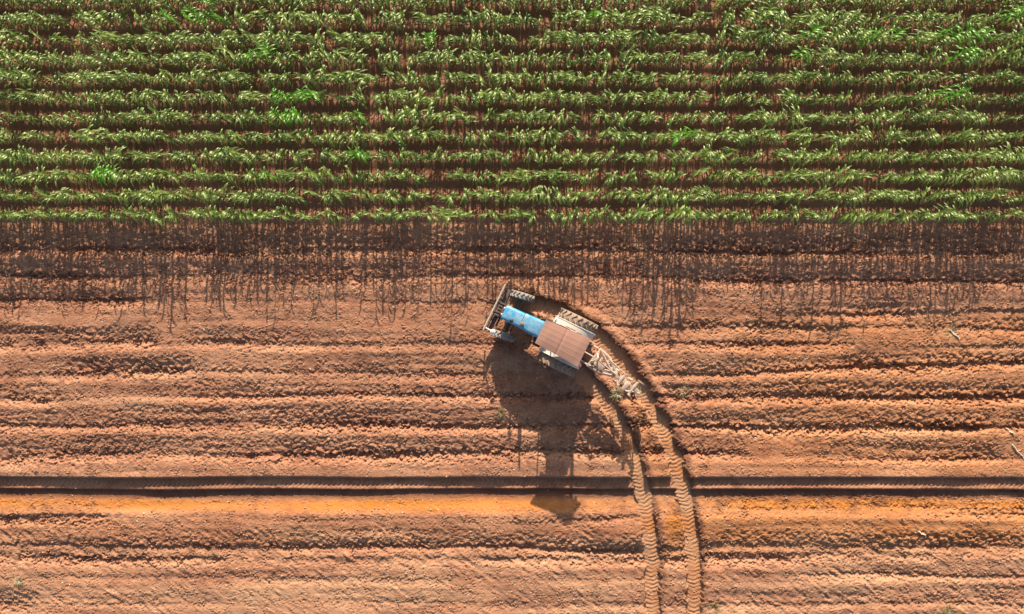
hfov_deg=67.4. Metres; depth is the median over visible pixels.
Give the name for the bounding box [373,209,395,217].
maize plant
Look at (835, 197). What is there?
maize plant
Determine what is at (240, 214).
maize plant
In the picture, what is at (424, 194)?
maize plant
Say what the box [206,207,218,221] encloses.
maize plant
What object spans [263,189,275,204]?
maize plant
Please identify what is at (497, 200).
maize plant
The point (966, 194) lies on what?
maize plant
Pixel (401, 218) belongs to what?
maize plant
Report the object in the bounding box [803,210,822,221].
maize plant
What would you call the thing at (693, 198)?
maize plant
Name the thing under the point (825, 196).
maize plant
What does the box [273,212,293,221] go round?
maize plant
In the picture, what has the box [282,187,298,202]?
maize plant
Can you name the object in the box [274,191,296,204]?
maize plant
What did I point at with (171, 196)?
maize plant
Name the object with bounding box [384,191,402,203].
maize plant
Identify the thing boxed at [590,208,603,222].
maize plant
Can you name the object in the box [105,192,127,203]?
maize plant
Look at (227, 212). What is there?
maize plant
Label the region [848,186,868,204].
maize plant
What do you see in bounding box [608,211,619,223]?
maize plant
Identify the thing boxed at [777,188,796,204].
maize plant
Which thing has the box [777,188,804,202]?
maize plant
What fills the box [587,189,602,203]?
maize plant
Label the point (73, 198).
maize plant
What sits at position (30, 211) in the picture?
maize plant
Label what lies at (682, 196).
maize plant
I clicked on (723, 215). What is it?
maize plant
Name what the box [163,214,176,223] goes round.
maize plant
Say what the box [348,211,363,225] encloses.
maize plant
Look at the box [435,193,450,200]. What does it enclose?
maize plant
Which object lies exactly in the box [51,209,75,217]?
maize plant
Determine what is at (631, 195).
maize plant
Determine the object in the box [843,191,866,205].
maize plant
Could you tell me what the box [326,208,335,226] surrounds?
maize plant
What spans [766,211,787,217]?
maize plant
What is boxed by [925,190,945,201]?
maize plant
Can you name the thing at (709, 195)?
maize plant
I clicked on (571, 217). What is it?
maize plant
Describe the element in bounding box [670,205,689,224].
maize plant
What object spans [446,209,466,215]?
maize plant
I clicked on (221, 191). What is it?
maize plant
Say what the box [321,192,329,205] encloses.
maize plant
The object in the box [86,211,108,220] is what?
maize plant
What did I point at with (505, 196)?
maize plant
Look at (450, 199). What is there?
maize plant
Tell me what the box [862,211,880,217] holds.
maize plant
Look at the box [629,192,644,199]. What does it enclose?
maize plant
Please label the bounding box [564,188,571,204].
maize plant
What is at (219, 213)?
maize plant
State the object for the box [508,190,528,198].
maize plant
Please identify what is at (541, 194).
maize plant
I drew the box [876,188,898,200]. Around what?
maize plant
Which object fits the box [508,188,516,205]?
maize plant
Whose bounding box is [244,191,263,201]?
maize plant
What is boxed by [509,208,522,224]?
maize plant
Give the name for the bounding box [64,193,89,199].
maize plant
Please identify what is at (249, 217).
maize plant
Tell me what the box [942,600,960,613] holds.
weed
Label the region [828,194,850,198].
maize plant
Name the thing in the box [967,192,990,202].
maize plant
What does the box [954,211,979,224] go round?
maize plant
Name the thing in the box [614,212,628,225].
maize plant
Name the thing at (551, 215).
maize plant
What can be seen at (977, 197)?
maize plant
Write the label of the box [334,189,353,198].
maize plant
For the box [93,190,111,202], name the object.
maize plant
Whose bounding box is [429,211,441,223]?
maize plant
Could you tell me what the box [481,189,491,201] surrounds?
maize plant
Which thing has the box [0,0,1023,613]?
ground
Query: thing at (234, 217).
maize plant
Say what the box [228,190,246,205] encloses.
maize plant
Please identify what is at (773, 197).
maize plant
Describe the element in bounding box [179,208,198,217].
maize plant
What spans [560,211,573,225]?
maize plant
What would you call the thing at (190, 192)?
maize plant
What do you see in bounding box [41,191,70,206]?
maize plant
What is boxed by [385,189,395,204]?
maize plant
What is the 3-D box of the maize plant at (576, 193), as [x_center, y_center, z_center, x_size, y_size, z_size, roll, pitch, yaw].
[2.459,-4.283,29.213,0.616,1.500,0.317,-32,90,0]
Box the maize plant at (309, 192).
[301,189,323,196]
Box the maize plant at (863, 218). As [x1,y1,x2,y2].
[856,210,867,225]
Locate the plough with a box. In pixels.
[586,348,645,401]
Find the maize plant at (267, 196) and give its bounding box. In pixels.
[262,187,275,205]
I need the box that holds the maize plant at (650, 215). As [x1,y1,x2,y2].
[639,209,658,224]
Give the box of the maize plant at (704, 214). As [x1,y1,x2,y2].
[695,209,708,221]
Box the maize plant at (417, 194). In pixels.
[408,189,426,198]
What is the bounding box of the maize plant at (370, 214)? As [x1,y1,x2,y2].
[360,209,381,220]
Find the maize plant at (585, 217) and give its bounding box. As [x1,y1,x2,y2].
[580,212,587,225]
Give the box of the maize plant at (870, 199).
[867,194,882,203]
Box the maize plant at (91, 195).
[86,193,106,202]
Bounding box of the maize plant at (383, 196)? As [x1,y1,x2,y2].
[379,190,389,202]
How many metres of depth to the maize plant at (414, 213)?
28.62 m
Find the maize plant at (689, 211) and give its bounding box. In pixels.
[682,206,697,225]
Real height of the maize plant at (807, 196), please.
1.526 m
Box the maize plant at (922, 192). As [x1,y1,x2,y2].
[911,186,930,202]
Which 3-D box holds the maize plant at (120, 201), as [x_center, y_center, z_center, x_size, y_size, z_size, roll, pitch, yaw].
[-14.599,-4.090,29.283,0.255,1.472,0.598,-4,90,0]
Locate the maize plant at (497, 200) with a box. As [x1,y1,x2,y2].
[493,193,502,205]
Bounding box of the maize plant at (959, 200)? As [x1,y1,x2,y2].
[942,190,966,207]
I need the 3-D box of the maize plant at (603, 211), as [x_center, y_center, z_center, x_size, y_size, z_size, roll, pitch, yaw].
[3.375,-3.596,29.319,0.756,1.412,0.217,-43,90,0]
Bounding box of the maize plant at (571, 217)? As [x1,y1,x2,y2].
[567,209,575,224]
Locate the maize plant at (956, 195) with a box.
[937,190,964,204]
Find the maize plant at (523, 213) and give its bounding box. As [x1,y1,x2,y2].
[510,207,533,220]
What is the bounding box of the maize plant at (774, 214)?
[763,209,780,224]
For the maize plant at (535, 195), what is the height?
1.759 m
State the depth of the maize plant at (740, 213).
29.22 m
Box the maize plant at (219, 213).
[212,210,233,223]
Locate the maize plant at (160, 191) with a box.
[154,189,175,194]
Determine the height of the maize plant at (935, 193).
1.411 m
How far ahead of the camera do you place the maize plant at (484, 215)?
28.71 m
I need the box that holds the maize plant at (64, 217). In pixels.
[60,208,77,223]
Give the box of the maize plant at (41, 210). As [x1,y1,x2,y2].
[33,206,51,219]
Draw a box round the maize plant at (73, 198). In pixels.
[55,188,74,207]
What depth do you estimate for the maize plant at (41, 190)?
28.94 m
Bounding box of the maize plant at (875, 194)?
[866,189,887,200]
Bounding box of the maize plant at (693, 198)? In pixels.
[683,194,707,202]
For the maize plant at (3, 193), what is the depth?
28.91 m
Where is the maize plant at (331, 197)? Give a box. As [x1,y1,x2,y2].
[324,192,335,204]
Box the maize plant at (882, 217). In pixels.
[871,210,891,223]
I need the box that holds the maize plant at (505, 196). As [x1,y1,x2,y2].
[499,190,509,205]
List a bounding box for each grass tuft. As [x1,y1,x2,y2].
[13,576,22,586]
[611,388,623,399]
[680,385,689,395]
[946,325,959,337]
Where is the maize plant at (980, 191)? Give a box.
[964,188,990,199]
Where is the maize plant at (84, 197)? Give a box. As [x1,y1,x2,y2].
[76,192,93,203]
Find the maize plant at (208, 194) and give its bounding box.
[203,189,220,205]
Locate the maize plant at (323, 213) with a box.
[315,211,333,216]
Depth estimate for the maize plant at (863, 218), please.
28.96 m
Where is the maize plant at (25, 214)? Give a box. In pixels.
[11,210,41,222]
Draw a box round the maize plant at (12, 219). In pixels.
[5,210,24,223]
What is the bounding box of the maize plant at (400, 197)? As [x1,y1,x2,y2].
[394,190,405,201]
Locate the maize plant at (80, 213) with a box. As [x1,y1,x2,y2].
[71,208,90,218]
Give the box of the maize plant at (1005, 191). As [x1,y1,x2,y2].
[992,188,1016,193]
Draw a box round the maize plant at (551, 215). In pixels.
[546,209,558,223]
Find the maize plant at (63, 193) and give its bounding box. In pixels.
[52,187,77,204]
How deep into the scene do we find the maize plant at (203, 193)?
28.76 m
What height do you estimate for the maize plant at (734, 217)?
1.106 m
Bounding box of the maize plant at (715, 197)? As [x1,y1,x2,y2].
[710,189,720,204]
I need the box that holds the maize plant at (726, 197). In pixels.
[720,192,731,203]
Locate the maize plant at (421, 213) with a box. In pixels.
[415,209,426,218]
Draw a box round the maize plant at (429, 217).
[423,213,433,224]
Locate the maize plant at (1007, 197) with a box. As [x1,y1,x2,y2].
[994,196,1012,199]
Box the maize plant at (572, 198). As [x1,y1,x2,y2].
[566,192,579,204]
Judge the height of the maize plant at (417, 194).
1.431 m
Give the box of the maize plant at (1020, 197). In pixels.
[1003,196,1023,204]
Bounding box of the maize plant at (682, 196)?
[674,189,687,205]
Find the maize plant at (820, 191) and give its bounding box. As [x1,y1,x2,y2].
[809,185,831,200]
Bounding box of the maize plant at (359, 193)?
[349,188,369,204]
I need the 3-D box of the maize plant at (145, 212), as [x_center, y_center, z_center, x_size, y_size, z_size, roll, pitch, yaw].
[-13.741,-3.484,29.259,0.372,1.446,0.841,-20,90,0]
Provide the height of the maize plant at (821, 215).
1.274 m
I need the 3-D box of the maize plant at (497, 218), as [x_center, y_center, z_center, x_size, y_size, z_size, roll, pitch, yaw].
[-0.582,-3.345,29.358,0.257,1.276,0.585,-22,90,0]
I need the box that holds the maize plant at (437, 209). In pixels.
[429,205,448,214]
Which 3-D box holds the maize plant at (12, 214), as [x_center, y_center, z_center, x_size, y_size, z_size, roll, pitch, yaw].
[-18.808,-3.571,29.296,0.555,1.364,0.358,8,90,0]
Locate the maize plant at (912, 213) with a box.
[894,210,917,222]
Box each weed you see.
[496,409,505,417]
[708,602,720,613]
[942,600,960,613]
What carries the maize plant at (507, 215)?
on the ground
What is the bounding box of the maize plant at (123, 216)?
[115,211,130,223]
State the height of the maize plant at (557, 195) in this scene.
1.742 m
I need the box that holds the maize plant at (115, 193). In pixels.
[106,191,123,201]
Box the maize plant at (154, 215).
[149,211,172,230]
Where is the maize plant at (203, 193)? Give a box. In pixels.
[199,187,214,205]
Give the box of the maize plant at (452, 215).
[441,207,462,226]
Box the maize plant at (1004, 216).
[987,214,1013,220]
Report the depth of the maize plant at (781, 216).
29.13 m
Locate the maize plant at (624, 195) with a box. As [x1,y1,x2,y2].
[617,192,629,202]
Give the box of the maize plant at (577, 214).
[573,207,583,220]
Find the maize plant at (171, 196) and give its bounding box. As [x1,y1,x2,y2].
[165,191,186,203]
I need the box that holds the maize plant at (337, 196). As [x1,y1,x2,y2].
[329,189,344,204]
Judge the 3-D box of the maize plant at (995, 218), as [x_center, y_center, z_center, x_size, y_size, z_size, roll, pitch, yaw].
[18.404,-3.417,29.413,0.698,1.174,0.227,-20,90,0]
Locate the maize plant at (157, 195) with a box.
[149,182,165,206]
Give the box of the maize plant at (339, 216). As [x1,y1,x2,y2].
[331,212,348,224]
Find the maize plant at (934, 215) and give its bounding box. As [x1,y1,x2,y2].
[915,210,938,220]
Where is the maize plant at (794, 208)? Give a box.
[785,204,798,224]
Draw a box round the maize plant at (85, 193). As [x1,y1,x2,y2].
[76,191,105,198]
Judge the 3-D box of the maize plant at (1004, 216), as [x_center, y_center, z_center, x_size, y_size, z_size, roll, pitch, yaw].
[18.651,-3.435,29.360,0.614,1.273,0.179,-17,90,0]
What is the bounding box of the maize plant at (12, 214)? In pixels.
[1,208,27,218]
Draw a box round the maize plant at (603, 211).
[594,204,608,219]
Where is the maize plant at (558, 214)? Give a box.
[550,209,561,219]
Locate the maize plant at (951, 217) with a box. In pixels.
[942,211,959,223]
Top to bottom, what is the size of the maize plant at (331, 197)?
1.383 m
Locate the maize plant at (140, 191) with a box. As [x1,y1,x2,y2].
[130,189,153,201]
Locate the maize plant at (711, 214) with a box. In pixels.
[704,208,718,222]
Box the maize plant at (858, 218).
[847,213,866,223]
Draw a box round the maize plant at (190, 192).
[179,186,199,196]
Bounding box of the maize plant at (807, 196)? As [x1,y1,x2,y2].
[795,194,818,200]
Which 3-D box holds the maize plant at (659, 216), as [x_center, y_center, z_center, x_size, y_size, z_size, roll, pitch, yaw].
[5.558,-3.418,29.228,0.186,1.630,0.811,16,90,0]
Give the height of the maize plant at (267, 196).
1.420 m
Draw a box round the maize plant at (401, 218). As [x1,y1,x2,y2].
[391,214,405,220]
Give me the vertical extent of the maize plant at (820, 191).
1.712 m
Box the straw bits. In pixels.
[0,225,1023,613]
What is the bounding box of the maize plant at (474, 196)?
[463,190,481,198]
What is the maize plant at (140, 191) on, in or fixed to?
on the ground
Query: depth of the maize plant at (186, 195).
29.02 m
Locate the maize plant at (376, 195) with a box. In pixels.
[370,191,386,200]
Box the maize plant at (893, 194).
[878,190,900,201]
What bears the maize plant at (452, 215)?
on the ground
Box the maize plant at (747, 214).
[742,209,750,223]
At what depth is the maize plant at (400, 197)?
29.00 m
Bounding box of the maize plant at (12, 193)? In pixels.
[6,189,22,201]
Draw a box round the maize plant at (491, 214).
[486,209,500,221]
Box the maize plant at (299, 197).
[289,193,307,206]
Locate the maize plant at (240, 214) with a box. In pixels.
[235,209,249,223]
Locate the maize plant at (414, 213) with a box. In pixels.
[404,208,420,219]
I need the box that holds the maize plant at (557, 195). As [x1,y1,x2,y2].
[549,186,563,208]
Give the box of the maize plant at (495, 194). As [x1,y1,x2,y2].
[485,189,500,198]
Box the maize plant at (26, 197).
[13,193,42,205]
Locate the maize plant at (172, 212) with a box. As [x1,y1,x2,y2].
[164,204,184,225]
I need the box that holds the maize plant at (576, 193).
[571,189,584,199]
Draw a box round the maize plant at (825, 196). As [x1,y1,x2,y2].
[816,193,834,200]
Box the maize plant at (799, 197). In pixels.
[789,189,807,206]
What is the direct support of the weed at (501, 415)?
on the ground
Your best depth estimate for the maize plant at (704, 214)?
28.73 m
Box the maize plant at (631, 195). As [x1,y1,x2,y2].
[625,187,638,203]
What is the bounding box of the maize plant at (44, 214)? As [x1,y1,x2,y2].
[34,211,62,218]
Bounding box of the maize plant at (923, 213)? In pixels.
[911,208,932,224]
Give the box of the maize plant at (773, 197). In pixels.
[763,189,778,204]
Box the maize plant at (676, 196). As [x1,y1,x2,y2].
[671,188,677,206]
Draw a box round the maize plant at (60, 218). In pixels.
[49,208,67,221]
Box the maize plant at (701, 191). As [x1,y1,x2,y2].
[686,186,710,199]
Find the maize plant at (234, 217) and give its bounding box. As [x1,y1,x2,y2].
[231,211,242,222]
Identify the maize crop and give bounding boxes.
[0,0,1023,215]
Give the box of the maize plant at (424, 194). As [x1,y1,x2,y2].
[418,192,431,199]
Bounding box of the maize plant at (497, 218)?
[493,211,501,223]
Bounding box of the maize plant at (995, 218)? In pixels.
[984,213,1005,222]
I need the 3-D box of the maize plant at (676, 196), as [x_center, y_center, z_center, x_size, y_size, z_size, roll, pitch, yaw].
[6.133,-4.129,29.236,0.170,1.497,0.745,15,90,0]
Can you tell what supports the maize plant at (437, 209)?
on the ground
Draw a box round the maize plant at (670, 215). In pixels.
[663,203,686,223]
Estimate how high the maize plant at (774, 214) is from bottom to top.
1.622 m
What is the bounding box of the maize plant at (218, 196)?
[211,193,228,204]
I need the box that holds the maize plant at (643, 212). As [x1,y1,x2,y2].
[630,207,655,222]
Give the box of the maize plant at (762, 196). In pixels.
[752,192,772,204]
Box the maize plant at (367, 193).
[361,189,377,203]
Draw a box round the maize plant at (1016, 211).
[999,207,1023,220]
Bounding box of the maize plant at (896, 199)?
[883,195,903,203]
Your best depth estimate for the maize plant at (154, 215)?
28.62 m
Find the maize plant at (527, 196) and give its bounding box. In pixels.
[517,188,539,203]
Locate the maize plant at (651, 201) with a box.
[649,191,658,206]
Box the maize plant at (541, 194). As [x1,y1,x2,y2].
[538,185,547,204]
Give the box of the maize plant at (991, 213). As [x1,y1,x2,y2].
[978,207,999,223]
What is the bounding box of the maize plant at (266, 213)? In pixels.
[255,210,274,221]
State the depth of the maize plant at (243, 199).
28.85 m
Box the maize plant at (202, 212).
[197,209,218,217]
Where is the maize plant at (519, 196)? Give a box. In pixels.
[513,190,531,204]
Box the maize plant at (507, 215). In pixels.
[498,211,519,219]
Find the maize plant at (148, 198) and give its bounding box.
[138,191,165,209]
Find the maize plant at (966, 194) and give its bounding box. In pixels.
[949,189,974,208]
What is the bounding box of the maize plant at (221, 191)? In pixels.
[214,182,236,198]
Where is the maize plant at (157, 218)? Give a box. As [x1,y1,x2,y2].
[147,211,168,223]
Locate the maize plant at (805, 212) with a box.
[796,208,820,217]
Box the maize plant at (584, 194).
[578,189,597,199]
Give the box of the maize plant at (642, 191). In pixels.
[634,188,647,203]
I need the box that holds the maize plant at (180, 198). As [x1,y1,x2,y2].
[163,195,184,202]
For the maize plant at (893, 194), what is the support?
on the ground
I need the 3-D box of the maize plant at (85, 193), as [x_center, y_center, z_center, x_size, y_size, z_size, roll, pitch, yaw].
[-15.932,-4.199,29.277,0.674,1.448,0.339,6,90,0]
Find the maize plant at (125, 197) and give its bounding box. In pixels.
[119,188,135,205]
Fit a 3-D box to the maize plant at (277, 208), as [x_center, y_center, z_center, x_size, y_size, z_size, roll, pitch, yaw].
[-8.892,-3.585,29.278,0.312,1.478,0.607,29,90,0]
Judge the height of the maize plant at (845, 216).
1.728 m
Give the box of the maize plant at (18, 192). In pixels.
[9,190,34,202]
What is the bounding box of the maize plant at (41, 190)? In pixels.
[33,185,55,201]
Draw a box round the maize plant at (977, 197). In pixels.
[968,189,991,204]
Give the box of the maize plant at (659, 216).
[654,205,663,225]
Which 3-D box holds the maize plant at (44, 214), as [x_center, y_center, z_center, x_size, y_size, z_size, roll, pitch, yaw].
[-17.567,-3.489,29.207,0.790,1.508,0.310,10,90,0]
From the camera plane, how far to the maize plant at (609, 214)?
29.30 m
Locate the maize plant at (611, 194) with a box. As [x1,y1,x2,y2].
[605,188,622,201]
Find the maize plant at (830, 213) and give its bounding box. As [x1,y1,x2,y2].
[819,206,837,224]
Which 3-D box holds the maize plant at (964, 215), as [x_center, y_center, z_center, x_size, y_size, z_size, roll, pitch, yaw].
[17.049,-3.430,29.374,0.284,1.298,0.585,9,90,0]
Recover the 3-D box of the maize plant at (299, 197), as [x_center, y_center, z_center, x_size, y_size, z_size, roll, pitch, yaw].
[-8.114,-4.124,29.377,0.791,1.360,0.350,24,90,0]
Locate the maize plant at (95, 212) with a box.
[89,208,111,220]
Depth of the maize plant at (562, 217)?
28.91 m
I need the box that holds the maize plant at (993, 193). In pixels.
[970,188,999,203]
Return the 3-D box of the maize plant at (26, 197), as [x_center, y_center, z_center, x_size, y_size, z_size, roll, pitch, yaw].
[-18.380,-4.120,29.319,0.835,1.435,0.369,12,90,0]
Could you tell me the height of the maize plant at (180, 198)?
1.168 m
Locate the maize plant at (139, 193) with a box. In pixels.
[136,191,162,201]
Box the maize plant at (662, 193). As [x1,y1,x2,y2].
[653,186,667,208]
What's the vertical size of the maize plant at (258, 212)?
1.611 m
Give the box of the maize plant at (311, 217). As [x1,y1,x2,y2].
[298,213,321,220]
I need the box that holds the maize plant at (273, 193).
[268,191,282,198]
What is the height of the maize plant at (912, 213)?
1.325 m
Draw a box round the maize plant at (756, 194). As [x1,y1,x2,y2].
[750,192,760,201]
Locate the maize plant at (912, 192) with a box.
[895,190,916,198]
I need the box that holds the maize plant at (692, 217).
[684,211,702,221]
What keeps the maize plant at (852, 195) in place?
on the ground
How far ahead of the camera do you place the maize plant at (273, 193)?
29.03 m
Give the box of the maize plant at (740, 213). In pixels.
[738,209,744,220]
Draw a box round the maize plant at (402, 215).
[394,208,408,220]
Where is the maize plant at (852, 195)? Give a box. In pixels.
[835,191,855,207]
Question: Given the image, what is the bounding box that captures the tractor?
[483,284,597,376]
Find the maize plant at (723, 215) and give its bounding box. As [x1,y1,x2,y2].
[715,211,727,219]
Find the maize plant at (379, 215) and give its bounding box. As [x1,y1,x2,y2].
[373,207,384,222]
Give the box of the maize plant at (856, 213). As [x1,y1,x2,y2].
[845,208,863,228]
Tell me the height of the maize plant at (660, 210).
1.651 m
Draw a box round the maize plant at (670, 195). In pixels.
[666,191,677,205]
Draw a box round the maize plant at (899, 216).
[893,208,908,227]
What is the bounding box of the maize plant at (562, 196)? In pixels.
[554,191,569,205]
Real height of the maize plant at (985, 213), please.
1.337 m
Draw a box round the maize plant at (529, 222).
[525,209,536,225]
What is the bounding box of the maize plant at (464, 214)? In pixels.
[459,211,475,219]
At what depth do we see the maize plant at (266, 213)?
28.68 m
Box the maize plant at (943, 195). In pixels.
[938,191,954,200]
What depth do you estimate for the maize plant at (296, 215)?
29.11 m
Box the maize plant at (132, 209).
[119,205,146,222]
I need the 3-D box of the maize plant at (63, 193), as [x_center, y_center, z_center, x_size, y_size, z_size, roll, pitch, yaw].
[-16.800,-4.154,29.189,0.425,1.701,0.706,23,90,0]
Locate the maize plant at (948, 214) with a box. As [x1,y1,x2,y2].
[929,203,959,223]
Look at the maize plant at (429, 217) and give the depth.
28.92 m
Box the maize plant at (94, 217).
[87,210,100,222]
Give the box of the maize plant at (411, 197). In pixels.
[404,191,415,205]
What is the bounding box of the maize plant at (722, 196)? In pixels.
[718,191,725,204]
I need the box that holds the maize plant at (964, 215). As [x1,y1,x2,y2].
[950,209,966,223]
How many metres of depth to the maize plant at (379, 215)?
28.94 m
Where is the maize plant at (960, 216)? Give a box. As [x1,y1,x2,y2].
[935,208,966,221]
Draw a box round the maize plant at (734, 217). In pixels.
[728,212,738,222]
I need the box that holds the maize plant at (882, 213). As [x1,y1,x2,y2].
[864,208,890,222]
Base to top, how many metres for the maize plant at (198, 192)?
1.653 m
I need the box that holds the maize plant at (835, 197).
[825,191,842,204]
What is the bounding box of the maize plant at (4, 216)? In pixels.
[0,210,19,221]
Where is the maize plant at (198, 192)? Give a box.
[196,186,206,203]
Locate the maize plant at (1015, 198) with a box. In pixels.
[998,195,1019,206]
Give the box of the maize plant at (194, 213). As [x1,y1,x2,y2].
[190,207,204,222]
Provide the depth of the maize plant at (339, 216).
29.03 m
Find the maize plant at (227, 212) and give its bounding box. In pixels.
[221,206,234,222]
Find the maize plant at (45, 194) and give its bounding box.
[35,191,60,201]
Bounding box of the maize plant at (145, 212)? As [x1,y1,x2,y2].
[140,205,154,225]
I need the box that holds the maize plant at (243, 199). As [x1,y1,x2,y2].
[236,192,254,205]
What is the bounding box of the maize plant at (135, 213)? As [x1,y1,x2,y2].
[124,211,148,219]
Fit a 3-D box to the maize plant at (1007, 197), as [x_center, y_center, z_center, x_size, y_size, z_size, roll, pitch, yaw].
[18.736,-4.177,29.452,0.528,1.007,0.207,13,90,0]
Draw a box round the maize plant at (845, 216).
[835,209,855,224]
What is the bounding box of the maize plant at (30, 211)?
[25,208,51,220]
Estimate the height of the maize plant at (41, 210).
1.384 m
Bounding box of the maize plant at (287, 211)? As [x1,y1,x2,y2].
[281,203,294,221]
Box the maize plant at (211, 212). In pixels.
[209,205,221,221]
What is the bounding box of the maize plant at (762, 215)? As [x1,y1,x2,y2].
[753,210,767,222]
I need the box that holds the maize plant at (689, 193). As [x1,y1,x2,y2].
[681,187,694,204]
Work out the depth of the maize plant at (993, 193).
28.63 m
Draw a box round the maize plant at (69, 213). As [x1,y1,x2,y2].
[58,209,82,219]
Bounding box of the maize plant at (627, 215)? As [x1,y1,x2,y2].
[621,209,633,223]
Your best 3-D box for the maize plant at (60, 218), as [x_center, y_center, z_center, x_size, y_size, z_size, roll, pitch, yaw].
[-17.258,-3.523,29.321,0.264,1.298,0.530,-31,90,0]
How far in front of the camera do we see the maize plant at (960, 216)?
28.68 m
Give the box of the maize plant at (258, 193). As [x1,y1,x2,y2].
[251,189,265,203]
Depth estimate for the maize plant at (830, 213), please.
28.62 m
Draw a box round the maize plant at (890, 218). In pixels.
[879,214,896,224]
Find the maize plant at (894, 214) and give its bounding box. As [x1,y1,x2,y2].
[886,212,903,217]
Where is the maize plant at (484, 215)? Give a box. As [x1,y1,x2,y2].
[475,210,494,220]
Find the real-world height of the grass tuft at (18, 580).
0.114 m
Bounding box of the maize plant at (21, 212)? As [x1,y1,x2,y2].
[11,210,34,221]
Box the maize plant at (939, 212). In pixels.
[922,208,949,218]
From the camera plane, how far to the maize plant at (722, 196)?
29.25 m
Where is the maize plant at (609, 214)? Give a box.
[604,209,613,222]
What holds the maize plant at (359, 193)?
on the ground
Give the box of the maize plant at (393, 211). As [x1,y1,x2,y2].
[382,208,398,223]
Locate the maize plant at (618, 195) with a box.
[612,191,622,200]
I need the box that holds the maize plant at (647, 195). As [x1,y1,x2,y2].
[639,185,658,201]
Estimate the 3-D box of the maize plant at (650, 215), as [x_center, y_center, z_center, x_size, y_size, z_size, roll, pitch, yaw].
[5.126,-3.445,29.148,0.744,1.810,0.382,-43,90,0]
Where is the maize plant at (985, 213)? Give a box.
[973,211,993,220]
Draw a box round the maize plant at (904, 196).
[888,189,907,205]
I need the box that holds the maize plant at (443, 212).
[434,208,454,220]
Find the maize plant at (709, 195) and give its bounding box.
[696,185,713,205]
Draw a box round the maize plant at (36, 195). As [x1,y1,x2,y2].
[23,193,49,198]
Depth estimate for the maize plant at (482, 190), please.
28.87 m
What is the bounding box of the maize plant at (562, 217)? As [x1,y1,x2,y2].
[560,213,566,226]
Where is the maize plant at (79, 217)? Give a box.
[68,211,91,222]
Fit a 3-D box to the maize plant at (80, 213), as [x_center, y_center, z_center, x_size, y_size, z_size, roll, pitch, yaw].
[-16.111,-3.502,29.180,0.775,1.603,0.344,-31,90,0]
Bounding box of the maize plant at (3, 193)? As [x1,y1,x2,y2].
[0,188,22,201]
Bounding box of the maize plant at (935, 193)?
[919,188,942,203]
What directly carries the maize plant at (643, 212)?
on the ground
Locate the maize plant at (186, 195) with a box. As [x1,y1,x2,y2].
[173,190,197,200]
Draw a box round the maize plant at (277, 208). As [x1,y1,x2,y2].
[270,206,285,217]
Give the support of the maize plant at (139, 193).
on the ground
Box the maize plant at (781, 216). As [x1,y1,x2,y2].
[776,211,793,220]
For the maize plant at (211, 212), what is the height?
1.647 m
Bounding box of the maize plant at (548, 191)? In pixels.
[541,185,550,206]
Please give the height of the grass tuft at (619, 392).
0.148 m
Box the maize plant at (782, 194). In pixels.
[769,191,793,198]
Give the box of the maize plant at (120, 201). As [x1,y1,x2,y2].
[118,192,135,206]
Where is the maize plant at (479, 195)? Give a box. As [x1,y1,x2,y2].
[468,189,487,200]
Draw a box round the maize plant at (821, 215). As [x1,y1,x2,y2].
[811,211,827,222]
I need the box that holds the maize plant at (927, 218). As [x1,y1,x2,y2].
[918,213,942,223]
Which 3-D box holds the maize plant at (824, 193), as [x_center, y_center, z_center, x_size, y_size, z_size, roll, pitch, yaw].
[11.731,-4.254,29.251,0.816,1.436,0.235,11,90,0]
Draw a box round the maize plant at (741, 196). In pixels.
[734,191,749,201]
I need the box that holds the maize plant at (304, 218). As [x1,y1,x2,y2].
[295,211,309,223]
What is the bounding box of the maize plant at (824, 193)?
[812,190,834,198]
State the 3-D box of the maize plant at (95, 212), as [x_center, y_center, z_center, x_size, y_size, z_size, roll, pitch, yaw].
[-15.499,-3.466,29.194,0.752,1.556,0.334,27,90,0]
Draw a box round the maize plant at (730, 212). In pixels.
[724,209,737,215]
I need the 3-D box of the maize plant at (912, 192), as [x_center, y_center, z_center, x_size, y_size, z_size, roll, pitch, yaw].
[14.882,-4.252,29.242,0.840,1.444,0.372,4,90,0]
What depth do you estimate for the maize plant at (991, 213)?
28.94 m
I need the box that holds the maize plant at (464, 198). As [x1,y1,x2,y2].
[460,188,468,205]
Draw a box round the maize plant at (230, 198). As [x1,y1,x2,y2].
[224,195,241,201]
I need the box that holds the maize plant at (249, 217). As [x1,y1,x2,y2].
[244,211,256,223]
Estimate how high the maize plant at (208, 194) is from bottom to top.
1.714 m
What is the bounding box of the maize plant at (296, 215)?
[291,212,304,218]
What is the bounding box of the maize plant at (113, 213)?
[110,208,123,224]
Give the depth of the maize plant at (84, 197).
29.17 m
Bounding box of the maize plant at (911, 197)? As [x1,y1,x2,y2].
[898,191,920,203]
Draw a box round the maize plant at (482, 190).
[477,186,490,197]
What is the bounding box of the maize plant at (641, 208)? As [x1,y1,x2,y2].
[630,203,647,222]
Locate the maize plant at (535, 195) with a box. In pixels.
[527,187,537,205]
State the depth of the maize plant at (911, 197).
29.02 m
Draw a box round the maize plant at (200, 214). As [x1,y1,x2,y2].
[193,210,205,219]
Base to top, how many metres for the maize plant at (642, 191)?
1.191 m
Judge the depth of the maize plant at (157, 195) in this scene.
28.67 m
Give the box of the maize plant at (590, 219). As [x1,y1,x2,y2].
[587,210,594,223]
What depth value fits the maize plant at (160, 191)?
28.63 m
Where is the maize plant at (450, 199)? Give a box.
[446,191,457,208]
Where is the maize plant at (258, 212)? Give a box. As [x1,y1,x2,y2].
[251,209,265,223]
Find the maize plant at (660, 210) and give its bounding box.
[644,206,666,218]

